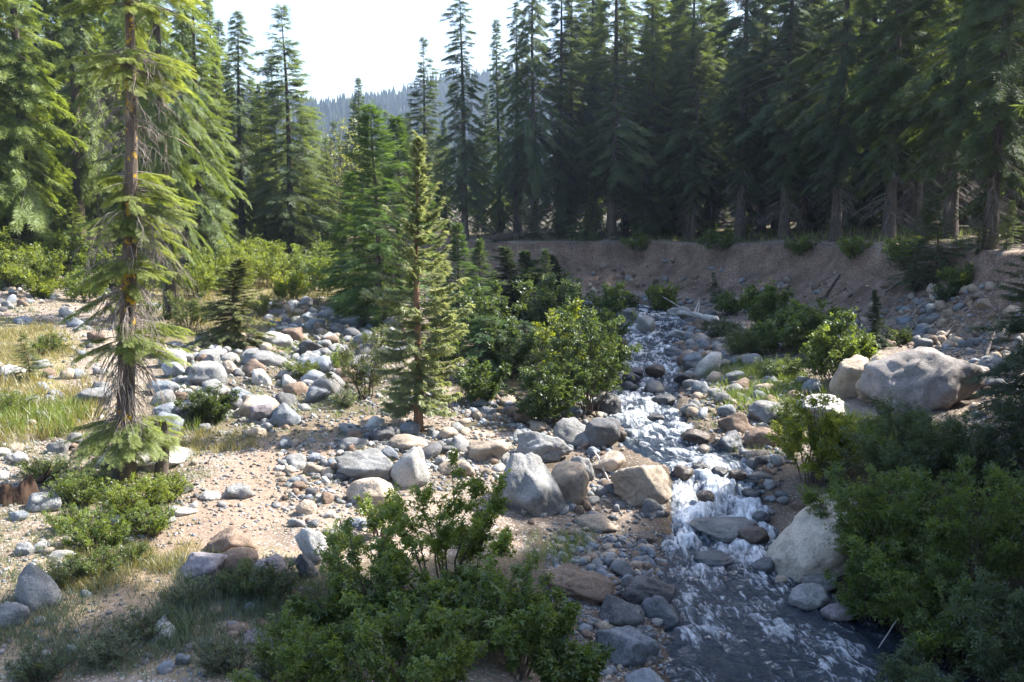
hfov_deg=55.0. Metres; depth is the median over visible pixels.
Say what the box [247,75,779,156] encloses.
hill
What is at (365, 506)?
shrub
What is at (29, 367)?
fir sapling
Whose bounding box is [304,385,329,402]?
rock
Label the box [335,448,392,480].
boulder
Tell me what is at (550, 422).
rock
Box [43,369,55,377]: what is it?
rock
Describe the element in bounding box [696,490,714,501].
rock
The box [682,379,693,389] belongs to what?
rock
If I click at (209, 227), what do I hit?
fir tree
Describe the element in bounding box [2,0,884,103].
sky
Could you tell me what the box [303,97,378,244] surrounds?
fir tree
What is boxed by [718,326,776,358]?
shrub
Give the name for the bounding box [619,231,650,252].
shrub
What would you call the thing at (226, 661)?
shrub
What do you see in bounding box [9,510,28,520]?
rock
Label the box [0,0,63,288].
fir tree
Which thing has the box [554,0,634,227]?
fir tree
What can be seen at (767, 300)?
shrub
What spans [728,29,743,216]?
fir tree
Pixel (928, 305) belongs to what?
rock
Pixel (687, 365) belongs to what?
rock
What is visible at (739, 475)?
rock
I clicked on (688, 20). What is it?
fir tree
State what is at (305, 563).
rock
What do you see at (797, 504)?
boulder
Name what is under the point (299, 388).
rock
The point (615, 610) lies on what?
boulder
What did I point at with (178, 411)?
rock
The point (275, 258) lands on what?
shrub
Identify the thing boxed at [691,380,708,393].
rock
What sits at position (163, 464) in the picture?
leaning snag
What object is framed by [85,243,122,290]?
shrub
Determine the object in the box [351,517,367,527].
rock
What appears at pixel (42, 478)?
dead branch
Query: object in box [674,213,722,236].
shrub
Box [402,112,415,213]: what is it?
fir tree
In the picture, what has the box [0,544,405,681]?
weeds
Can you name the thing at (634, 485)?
boulder
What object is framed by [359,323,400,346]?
shrub
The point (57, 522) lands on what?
shrub
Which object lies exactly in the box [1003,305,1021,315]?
boulder
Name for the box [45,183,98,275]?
fir tree
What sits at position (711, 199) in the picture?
fir tree
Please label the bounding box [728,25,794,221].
fir tree
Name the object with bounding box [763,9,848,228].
fir tree
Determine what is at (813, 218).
fir tree
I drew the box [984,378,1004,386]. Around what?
boulder
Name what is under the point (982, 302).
boulder
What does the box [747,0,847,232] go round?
fir tree
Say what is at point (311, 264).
shrub
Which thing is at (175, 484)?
shrub
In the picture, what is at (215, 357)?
boulder
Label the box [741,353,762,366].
rock
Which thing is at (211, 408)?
shrub
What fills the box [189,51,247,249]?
fir tree
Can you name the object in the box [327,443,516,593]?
shrub
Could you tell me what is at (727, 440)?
boulder
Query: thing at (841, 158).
fir tree
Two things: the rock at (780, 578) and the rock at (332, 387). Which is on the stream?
the rock at (780, 578)
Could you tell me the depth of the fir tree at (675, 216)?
62.31 m
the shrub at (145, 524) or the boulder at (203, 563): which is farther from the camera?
the shrub at (145, 524)
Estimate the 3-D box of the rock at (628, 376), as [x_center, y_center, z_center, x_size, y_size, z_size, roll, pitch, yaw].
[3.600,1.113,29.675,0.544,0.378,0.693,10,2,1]
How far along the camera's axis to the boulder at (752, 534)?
17.71 m
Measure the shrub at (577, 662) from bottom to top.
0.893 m
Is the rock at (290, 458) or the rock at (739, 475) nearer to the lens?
the rock at (290, 458)
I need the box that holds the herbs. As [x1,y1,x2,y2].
[0,272,830,580]
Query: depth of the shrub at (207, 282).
42.09 m
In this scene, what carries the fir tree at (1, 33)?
on the ground at (756, 260)
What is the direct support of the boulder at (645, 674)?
on the ground at (756, 260)
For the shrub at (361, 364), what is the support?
on the ground at (756, 260)
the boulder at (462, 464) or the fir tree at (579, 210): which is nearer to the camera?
the boulder at (462, 464)
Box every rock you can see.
[0,448,10,455]
[0,601,29,629]
[7,442,24,452]
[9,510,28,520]
[11,451,28,463]
[15,542,34,554]
[31,359,49,368]
[34,382,48,391]
[34,541,49,549]
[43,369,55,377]
[45,389,63,399]
[46,440,70,454]
[48,550,74,561]
[65,432,82,443]
[66,317,84,327]
[69,448,80,455]
[87,331,104,340]
[91,381,108,387]
[147,380,179,392]
[149,614,176,643]
[157,659,174,673]
[158,348,186,365]
[158,411,183,435]
[166,341,185,347]
[171,401,205,424]
[175,653,192,664]
[178,485,194,493]
[184,365,190,375]
[186,352,193,361]
[195,331,214,341]
[197,349,226,357]
[197,423,211,433]
[199,491,220,500]
[201,379,229,393]
[215,331,241,348]
[220,352,239,362]
[221,622,250,635]
[227,397,242,411]
[236,395,278,417]
[240,348,255,358]
[242,359,265,373]
[251,369,271,385]
[261,331,292,347]
[268,309,285,317]
[275,392,296,405]
[278,369,302,378]
[278,439,292,448]
[281,326,302,340]
[282,374,295,386]
[282,381,308,395]
[284,453,306,464]
[287,323,298,327]
[287,518,304,526]
[290,481,307,490]
[291,461,305,470]
[295,499,316,514]
[295,554,317,577]
[298,296,312,307]
[298,340,322,354]
[298,351,318,368]
[300,369,323,380]
[301,312,316,320]
[303,464,322,474]
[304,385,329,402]
[305,355,333,373]
[307,453,322,461]
[311,372,344,394]
[320,333,338,340]
[321,308,337,318]
[321,492,333,503]
[327,343,344,352]
[330,323,347,333]
[335,367,355,383]
[339,423,361,434]
[343,327,359,336]
[346,429,361,437]
[349,354,374,374]
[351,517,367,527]
[352,333,367,343]
[354,343,374,355]
[362,317,371,326]
[365,416,384,426]
[381,446,398,460]
[382,315,403,330]
[399,421,420,435]
[422,442,441,459]
[439,427,457,437]
[440,445,456,453]
[450,433,468,451]
[451,422,462,432]
[499,394,518,405]
[504,406,517,416]
[513,410,530,422]
[519,428,530,431]
[529,421,547,431]
[532,415,552,424]
[587,446,599,455]
[605,665,616,674]
[609,559,633,576]
[618,430,626,441]
[620,381,638,390]
[622,371,639,382]
[636,534,653,543]
[641,498,662,518]
[643,380,664,392]
[645,364,665,377]
[647,414,664,420]
[674,464,693,480]
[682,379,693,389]
[683,351,702,362]
[683,361,696,370]
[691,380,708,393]
[691,461,711,470]
[694,333,710,341]
[695,444,709,453]
[696,407,707,419]
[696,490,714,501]
[705,371,722,382]
[707,388,723,395]
[712,392,731,403]
[712,466,728,476]
[715,345,731,352]
[716,404,735,415]
[717,336,732,342]
[720,360,728,367]
[723,370,744,383]
[728,469,747,480]
[732,377,749,387]
[733,353,748,361]
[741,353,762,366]
[741,488,761,497]
[744,450,768,459]
[752,510,770,523]
[753,383,774,391]
[761,376,776,383]
[764,363,785,375]
[764,394,777,402]
[775,575,786,581]
[787,390,799,402]
[794,376,808,384]
[800,379,822,392]
[913,338,932,347]
[925,303,935,310]
[949,336,963,342]
[983,363,996,375]
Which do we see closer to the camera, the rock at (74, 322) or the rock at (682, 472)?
the rock at (682, 472)
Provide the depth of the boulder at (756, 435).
21.77 m
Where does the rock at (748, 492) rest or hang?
on the ground at (756, 260)
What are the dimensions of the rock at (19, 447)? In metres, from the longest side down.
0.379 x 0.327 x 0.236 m
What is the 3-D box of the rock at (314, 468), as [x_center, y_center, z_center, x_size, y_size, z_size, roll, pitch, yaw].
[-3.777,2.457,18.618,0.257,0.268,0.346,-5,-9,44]
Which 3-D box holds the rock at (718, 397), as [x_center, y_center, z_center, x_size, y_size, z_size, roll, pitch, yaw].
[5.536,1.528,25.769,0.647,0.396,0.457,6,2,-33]
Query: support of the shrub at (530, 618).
on the ground at (756, 260)
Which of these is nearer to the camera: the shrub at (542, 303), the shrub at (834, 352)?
the shrub at (834, 352)
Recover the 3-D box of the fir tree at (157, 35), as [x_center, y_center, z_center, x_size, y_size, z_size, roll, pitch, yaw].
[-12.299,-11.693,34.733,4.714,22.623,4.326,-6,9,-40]
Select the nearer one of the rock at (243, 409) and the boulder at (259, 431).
the boulder at (259, 431)
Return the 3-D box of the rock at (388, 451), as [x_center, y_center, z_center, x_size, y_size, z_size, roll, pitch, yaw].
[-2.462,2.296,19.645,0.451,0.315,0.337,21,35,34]
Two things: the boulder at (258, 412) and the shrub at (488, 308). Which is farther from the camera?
the shrub at (488, 308)
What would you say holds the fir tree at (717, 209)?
on the ground at (756, 260)
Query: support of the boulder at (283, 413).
on the ground at (756, 260)
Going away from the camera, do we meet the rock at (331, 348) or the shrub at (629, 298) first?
the rock at (331, 348)
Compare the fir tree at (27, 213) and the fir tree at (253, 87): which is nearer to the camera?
the fir tree at (27, 213)
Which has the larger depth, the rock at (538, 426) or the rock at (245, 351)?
the rock at (245, 351)
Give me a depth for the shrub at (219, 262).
44.41 m
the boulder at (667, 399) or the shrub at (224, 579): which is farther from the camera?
the boulder at (667, 399)
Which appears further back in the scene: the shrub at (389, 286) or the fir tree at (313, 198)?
the fir tree at (313, 198)
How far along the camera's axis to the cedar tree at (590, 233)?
57.95 m
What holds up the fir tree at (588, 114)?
on the ground at (756, 260)
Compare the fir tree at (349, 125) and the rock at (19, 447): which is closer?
the rock at (19, 447)
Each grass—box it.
[0,276,326,597]
[0,342,942,566]
[479,222,1012,247]
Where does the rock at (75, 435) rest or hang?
on the ground at (756, 260)
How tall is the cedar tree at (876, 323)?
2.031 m
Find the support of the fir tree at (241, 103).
on the ground at (756, 260)
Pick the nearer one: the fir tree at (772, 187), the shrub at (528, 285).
the shrub at (528, 285)
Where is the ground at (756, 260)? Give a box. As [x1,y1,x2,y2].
[0,202,1023,681]
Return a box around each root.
[604,236,615,254]
[884,280,904,291]
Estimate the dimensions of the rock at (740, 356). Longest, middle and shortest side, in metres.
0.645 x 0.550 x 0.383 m
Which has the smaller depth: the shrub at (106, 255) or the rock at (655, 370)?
the rock at (655, 370)
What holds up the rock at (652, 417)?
on the stream
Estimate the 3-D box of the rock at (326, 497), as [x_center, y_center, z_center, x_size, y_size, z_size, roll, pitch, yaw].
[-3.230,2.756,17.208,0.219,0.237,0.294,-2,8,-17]
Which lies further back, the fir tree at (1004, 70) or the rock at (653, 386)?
the fir tree at (1004, 70)
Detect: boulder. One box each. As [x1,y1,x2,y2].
[0,365,25,375]
[13,316,32,323]
[14,563,62,612]
[25,492,61,511]
[73,387,112,405]
[97,445,199,472]
[151,391,175,404]
[152,402,175,415]
[161,361,185,377]
[174,391,188,402]
[174,507,197,516]
[180,552,227,580]
[188,360,227,386]
[204,353,221,363]
[206,526,255,552]
[221,547,258,573]
[222,360,236,373]
[222,483,253,498]
[229,386,252,399]
[240,350,287,367]
[242,427,266,437]
[243,628,272,644]
[249,404,273,420]
[254,553,289,580]
[269,403,300,426]
[294,528,331,563]
[306,318,326,325]
[317,348,331,355]
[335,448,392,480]
[339,316,361,326]
[339,437,368,450]
[346,477,393,505]
[369,426,394,440]
[389,434,427,450]
[390,446,429,487]
[438,459,474,475]
[466,440,510,461]
[498,452,566,516]
[515,431,572,461]
[539,563,614,605]
[551,460,588,504]
[553,417,589,447]
[571,456,594,480]
[576,511,618,531]
[585,417,620,447]
[592,451,625,472]
[593,393,621,413]
[593,625,659,666]
[598,593,644,626]
[611,465,671,505]
[617,575,675,604]
[618,308,636,320]
[623,367,642,376]
[624,667,663,681]
[636,315,655,331]
[640,595,679,627]
[652,394,675,405]
[664,347,685,357]
[666,329,686,338]
[667,306,690,315]
[673,372,698,383]
[680,402,700,415]
[680,428,710,444]
[689,516,758,542]
[693,550,733,566]
[694,352,721,378]
[713,430,743,452]
[718,412,752,433]
[737,525,769,543]
[744,427,780,447]
[747,471,773,484]
[748,400,781,423]
[752,557,774,572]
[765,494,874,582]
[788,583,832,610]
[790,497,806,509]
[795,393,851,422]
[801,573,839,591]
[820,603,853,620]
[829,354,868,398]
[855,354,886,401]
[860,346,989,412]
[913,323,933,333]
[920,313,940,324]
[926,283,936,293]
[975,298,991,307]
[977,354,1005,367]
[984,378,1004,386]
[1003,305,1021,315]
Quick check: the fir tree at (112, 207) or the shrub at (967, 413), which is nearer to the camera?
the shrub at (967, 413)
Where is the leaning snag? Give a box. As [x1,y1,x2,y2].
[142,419,181,479]
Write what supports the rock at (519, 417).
on the ground at (756, 260)
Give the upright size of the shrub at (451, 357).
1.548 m
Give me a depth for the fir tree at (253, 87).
74.02 m
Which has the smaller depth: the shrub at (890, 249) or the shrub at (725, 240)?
the shrub at (890, 249)
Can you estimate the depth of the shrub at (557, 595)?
13.13 m
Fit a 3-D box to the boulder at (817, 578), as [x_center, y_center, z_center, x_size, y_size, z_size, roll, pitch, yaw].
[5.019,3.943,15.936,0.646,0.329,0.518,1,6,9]
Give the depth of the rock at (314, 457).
19.29 m
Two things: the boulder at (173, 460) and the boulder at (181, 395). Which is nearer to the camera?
the boulder at (173, 460)
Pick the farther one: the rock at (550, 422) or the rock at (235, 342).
the rock at (235, 342)
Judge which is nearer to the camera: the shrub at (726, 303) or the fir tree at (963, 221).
the shrub at (726, 303)
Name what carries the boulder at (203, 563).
on the ground at (756, 260)
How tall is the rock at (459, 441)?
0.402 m
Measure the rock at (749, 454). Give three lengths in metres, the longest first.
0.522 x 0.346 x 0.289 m
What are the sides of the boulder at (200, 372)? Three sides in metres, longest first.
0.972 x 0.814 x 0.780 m
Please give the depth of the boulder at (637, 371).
30.23 m
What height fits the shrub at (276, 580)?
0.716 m
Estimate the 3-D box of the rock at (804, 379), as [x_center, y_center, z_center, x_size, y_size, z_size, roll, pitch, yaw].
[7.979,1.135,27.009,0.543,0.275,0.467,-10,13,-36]
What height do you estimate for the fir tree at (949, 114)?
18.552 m
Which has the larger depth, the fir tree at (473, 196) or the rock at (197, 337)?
the fir tree at (473, 196)
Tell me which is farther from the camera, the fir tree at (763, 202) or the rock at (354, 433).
the fir tree at (763, 202)
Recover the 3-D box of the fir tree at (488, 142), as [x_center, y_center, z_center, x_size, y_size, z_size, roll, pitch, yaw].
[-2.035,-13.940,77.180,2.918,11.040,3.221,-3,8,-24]
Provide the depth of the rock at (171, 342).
29.80 m
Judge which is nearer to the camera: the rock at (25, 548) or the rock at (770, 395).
the rock at (25, 548)
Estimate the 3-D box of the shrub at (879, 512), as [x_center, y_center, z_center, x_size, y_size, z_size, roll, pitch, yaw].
[6.005,2.933,15.763,2.360,1.997,2.692,0,7,0]
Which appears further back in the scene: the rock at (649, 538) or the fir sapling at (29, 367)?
the fir sapling at (29, 367)
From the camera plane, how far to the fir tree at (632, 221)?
68.48 m
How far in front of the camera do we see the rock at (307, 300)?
40.08 m
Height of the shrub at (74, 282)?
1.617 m
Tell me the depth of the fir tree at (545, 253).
38.84 m
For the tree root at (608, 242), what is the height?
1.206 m
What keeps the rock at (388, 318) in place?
on the ground at (756, 260)
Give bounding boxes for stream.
[451,291,984,681]
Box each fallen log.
[464,209,555,241]
[662,296,718,323]
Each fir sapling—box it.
[4,334,48,380]
[522,190,549,240]
[706,272,724,303]
[882,207,941,292]
[906,192,969,285]
[958,202,998,254]
[994,200,1023,249]
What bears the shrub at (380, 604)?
on the ground at (756, 260)
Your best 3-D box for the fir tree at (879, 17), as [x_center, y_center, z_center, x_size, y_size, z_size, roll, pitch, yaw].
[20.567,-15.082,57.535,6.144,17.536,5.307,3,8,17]
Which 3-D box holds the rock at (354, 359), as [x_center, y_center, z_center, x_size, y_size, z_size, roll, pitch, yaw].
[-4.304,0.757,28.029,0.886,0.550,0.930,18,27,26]
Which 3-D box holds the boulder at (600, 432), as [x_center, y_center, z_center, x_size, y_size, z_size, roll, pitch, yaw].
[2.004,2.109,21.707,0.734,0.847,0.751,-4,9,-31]
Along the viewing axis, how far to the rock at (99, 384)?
24.37 m
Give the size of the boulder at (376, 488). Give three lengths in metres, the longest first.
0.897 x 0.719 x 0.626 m
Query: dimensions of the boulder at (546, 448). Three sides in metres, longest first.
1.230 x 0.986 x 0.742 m
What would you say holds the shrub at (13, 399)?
on the ground at (756, 260)
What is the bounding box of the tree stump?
[0,475,38,506]
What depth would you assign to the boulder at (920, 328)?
32.20 m
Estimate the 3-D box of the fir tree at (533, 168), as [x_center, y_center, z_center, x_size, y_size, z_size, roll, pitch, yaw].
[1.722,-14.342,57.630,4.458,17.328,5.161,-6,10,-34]
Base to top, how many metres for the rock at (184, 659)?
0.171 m
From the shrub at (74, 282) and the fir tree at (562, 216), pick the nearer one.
the shrub at (74, 282)
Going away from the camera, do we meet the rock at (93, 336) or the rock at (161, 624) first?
the rock at (161, 624)
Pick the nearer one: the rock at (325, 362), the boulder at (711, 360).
the rock at (325, 362)
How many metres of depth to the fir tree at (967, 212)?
36.45 m
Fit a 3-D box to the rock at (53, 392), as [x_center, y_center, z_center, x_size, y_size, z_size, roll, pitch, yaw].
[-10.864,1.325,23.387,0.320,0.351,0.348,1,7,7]
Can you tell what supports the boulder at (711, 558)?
on the stream
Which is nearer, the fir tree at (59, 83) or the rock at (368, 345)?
the rock at (368, 345)
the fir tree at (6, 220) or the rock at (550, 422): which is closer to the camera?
the rock at (550, 422)
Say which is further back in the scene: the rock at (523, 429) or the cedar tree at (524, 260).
the cedar tree at (524, 260)
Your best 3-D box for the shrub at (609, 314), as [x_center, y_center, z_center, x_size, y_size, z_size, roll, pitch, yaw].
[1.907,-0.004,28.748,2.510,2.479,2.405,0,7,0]
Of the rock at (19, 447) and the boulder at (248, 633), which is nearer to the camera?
the boulder at (248, 633)
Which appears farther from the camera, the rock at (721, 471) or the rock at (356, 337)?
the rock at (356, 337)
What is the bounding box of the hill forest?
[155,47,849,203]
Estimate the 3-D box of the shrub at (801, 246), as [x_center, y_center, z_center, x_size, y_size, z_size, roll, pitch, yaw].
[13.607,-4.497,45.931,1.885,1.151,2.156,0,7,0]
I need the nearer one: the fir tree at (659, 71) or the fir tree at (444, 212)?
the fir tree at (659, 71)
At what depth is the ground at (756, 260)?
22.56 m
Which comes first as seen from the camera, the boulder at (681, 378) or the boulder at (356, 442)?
the boulder at (356, 442)
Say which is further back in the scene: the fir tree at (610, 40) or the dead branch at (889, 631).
the fir tree at (610, 40)
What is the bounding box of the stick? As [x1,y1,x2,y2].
[594,451,610,482]
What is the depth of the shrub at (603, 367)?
24.50 m
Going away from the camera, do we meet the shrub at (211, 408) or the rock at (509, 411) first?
the shrub at (211, 408)
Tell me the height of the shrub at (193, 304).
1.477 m
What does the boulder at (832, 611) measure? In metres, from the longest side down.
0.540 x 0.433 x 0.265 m
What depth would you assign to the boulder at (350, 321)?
35.85 m
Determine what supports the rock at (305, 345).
on the ground at (756, 260)
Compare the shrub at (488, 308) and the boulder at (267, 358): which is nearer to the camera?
the boulder at (267, 358)
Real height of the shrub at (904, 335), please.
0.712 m
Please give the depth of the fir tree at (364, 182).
59.09 m
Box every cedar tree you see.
[483,246,548,332]
[502,249,560,332]
[505,253,599,305]
[565,181,608,240]
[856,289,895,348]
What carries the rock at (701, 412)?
on the ground at (756, 260)
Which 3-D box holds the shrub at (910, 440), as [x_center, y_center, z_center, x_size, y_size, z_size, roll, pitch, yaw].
[7.192,2.077,17.886,2.393,2.111,2.331,0,7,0]
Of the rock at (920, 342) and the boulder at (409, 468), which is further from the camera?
the rock at (920, 342)
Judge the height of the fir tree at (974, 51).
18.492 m
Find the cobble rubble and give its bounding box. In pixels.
[0,248,1023,679]
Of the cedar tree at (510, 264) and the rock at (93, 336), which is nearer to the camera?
the rock at (93, 336)
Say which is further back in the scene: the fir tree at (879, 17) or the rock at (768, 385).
the fir tree at (879, 17)
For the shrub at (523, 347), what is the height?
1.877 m
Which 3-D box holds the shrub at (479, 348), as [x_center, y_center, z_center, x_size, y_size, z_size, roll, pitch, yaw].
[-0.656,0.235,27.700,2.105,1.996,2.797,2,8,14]
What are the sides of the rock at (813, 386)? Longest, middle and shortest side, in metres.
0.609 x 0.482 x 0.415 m
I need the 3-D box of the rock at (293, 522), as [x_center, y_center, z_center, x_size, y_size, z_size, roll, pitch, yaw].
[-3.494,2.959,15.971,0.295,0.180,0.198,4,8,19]
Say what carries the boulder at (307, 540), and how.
on the ground at (756, 260)
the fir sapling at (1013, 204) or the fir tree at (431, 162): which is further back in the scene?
the fir tree at (431, 162)
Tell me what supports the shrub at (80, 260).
on the ground at (756, 260)
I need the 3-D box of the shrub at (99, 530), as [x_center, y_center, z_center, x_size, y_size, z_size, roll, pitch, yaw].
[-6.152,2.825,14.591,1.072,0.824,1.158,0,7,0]
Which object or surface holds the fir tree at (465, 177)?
on the ground at (756, 260)
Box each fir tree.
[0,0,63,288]
[0,0,87,274]
[0,0,89,271]
[0,7,30,87]
[0,9,35,240]
[0,172,21,280]
[22,0,106,276]
[28,0,109,252]
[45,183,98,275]
[46,0,124,254]
[48,0,174,255]
[52,0,93,242]
[52,0,209,483]
[55,0,123,237]
[56,8,140,253]
[88,0,189,280]
[91,0,251,319]
[107,192,156,282]
[122,0,193,260]
[145,0,211,268]
[145,0,245,281]
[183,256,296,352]
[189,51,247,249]
[194,0,237,241]
[200,19,251,238]
[202,11,284,254]
[205,180,234,252]
[234,3,344,274]
[241,78,285,254]
[241,80,286,274]
[242,54,321,271]
[283,107,319,277]
[285,107,334,250]
[298,129,325,251]
[302,99,441,328]
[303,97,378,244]
[310,137,341,250]
[318,169,386,301]
[321,120,347,236]
[330,194,358,274]
[332,113,452,314]
[334,100,368,204]
[336,77,376,229]
[356,121,385,265]
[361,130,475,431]
[371,109,406,226]
[386,116,412,225]
[399,35,457,237]
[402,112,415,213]
[420,220,492,346]
[421,129,436,224]
[424,0,507,240]
[432,153,450,224]
[435,120,460,235]
[449,143,473,222]
[454,238,509,328]
[468,93,505,230]
[468,135,487,222]
[470,17,530,232]
[483,0,552,232]
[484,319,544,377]
[499,0,584,239]
[505,135,531,231]
[519,0,601,238]
[522,139,549,229]
[537,248,556,293]
[540,0,610,237]
[550,15,599,228]
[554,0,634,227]
[555,1,622,231]
[563,0,619,226]
[567,0,675,239]
[583,30,607,225]
[596,0,651,230]
[599,5,669,233]
[600,10,641,235]
[605,0,686,237]
[617,0,721,210]
[622,1,683,236]
[623,0,732,236]
[641,0,735,238]
[642,0,707,230]
[661,4,730,239]
[681,0,754,231]
[684,0,746,231]
[688,0,805,239]
[703,0,835,238]
[711,0,740,226]
[723,2,786,230]
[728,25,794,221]
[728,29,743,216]
[733,0,785,228]
[747,0,799,228]
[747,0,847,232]
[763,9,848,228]
[764,0,888,241]
[764,1,850,231]
[809,0,931,231]
[818,3,885,228]
[835,0,961,240]
[836,11,883,221]
[856,0,1017,237]
[857,0,943,229]
[858,0,1012,235]
[875,17,974,224]
[897,0,1023,227]
[925,18,952,222]
[927,0,1023,249]
[928,1,972,208]
[936,6,999,224]
[939,5,1023,243]
[954,0,1023,237]
[960,218,1023,448]
[1002,100,1023,198]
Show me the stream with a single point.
(741, 620)
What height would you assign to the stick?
0.321 m
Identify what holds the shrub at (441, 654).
on the ground at (756, 260)
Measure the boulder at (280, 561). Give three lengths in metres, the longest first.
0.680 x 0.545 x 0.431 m
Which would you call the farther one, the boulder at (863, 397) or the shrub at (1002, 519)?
the boulder at (863, 397)
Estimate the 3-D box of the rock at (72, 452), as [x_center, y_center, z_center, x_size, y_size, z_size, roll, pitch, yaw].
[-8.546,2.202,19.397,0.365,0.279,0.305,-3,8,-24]
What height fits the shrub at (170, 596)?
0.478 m
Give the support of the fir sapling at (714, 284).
on the ground at (756, 260)
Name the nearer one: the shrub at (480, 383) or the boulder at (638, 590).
the boulder at (638, 590)
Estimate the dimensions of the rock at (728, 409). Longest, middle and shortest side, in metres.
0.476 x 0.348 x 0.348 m
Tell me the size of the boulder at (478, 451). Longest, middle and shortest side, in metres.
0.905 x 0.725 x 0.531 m
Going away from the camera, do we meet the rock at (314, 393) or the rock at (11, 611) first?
the rock at (11, 611)
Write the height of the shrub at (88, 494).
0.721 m
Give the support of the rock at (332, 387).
on the ground at (756, 260)
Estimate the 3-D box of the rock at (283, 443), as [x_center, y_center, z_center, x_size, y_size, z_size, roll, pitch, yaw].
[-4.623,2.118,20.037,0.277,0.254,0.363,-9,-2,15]
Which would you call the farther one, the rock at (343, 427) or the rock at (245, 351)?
the rock at (245, 351)
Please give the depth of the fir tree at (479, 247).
34.86 m
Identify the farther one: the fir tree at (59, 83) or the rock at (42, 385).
the fir tree at (59, 83)
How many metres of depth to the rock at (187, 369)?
26.48 m
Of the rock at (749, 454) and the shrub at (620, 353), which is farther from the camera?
the shrub at (620, 353)
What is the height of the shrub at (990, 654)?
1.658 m
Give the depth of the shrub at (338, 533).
14.73 m
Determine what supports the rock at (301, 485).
on the ground at (756, 260)
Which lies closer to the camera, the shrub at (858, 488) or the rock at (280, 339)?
the shrub at (858, 488)
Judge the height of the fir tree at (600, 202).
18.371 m
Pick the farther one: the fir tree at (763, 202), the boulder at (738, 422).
the fir tree at (763, 202)
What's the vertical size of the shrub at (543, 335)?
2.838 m
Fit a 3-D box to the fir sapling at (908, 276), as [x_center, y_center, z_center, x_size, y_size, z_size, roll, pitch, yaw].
[15.170,-3.318,36.816,2.499,3.515,2.292,-1,7,-6]
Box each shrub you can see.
[0,226,65,286]
[0,390,37,416]
[1,641,77,681]
[6,245,77,295]
[12,455,68,479]
[25,277,53,297]
[30,331,74,353]
[34,226,111,283]
[35,558,83,588]
[40,502,92,531]
[41,466,113,507]
[55,505,137,553]
[59,265,110,302]
[62,543,131,579]
[70,624,143,670]
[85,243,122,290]
[92,472,176,517]
[102,541,153,566]
[107,296,164,326]
[110,601,186,643]
[113,254,160,295]
[120,499,178,537]
[133,468,195,503]
[143,289,222,328]
[154,574,221,608]
[172,383,241,423]
[175,256,226,296]
[188,240,257,287]
[188,631,252,675]
[201,241,265,289]
[205,553,272,601]
[226,603,365,681]
[228,237,287,284]
[231,555,299,605]
[240,233,303,287]
[245,642,284,678]
[246,292,290,315]
[269,269,313,300]
[279,574,367,633]
[282,359,319,379]
[283,236,346,278]
[287,248,335,291]
[305,250,366,294]
[312,515,429,622]
[321,513,347,555]
[323,332,387,399]
[324,293,370,315]
[324,576,520,681]
[325,343,358,367]
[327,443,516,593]
[328,387,357,407]
[353,482,400,536]
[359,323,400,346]
[361,566,461,652]
[387,277,424,312]
[419,277,478,327]
[421,327,465,379]
[437,562,519,639]
[442,548,582,680]
[451,279,526,352]
[452,355,510,403]
[455,314,524,380]
[457,213,502,237]
[460,317,548,378]
[482,266,562,331]
[498,359,590,424]
[518,270,594,340]
[527,636,615,681]
[530,296,605,390]
[532,584,579,639]
[535,297,620,368]
[539,219,572,238]
[542,306,641,414]
[556,279,638,341]
[593,289,643,308]
[596,332,627,378]
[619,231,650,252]
[644,280,681,309]
[664,224,697,236]
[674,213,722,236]
[696,227,743,251]
[698,313,742,337]
[710,289,743,315]
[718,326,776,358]
[722,218,756,236]
[737,277,796,325]
[741,309,817,354]
[751,352,806,378]
[764,387,858,487]
[766,393,804,427]
[774,296,847,346]
[783,232,819,255]
[796,306,880,382]
[796,457,957,577]
[802,415,880,469]
[820,557,916,626]
[826,389,972,502]
[833,235,875,259]
[833,476,890,504]
[841,527,969,634]
[860,409,902,435]
[867,637,972,681]
[880,225,923,270]
[880,324,914,344]
[890,570,1018,673]
[894,450,1023,603]
[908,404,976,447]
[921,410,1023,504]
[930,281,960,301]
[934,556,1023,681]
[936,260,977,288]
[955,350,1023,532]
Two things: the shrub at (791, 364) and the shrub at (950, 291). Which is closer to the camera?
the shrub at (791, 364)
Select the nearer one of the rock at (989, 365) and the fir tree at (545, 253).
the rock at (989, 365)
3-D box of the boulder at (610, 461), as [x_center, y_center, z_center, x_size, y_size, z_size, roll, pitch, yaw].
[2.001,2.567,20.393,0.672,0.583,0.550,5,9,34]
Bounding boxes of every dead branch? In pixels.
[36,460,69,483]
[820,273,840,298]
[878,601,918,647]
[927,323,956,336]
[985,330,994,354]
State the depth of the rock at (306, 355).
28.30 m
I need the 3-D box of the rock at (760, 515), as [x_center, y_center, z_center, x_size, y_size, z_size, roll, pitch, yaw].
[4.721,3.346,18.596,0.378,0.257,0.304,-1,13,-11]
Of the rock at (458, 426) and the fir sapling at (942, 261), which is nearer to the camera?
the rock at (458, 426)
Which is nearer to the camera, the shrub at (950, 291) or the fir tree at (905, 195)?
the shrub at (950, 291)
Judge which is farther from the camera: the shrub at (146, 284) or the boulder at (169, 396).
the shrub at (146, 284)
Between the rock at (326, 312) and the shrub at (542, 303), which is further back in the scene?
the rock at (326, 312)
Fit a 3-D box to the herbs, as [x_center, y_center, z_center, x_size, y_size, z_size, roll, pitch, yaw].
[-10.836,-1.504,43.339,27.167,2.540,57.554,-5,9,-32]
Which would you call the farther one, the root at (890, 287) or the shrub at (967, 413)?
the root at (890, 287)
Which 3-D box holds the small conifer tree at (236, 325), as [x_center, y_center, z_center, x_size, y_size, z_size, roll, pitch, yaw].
[-8.635,-1.099,30.941,3.583,3.145,3.137,-2,8,-17]
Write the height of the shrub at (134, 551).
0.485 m

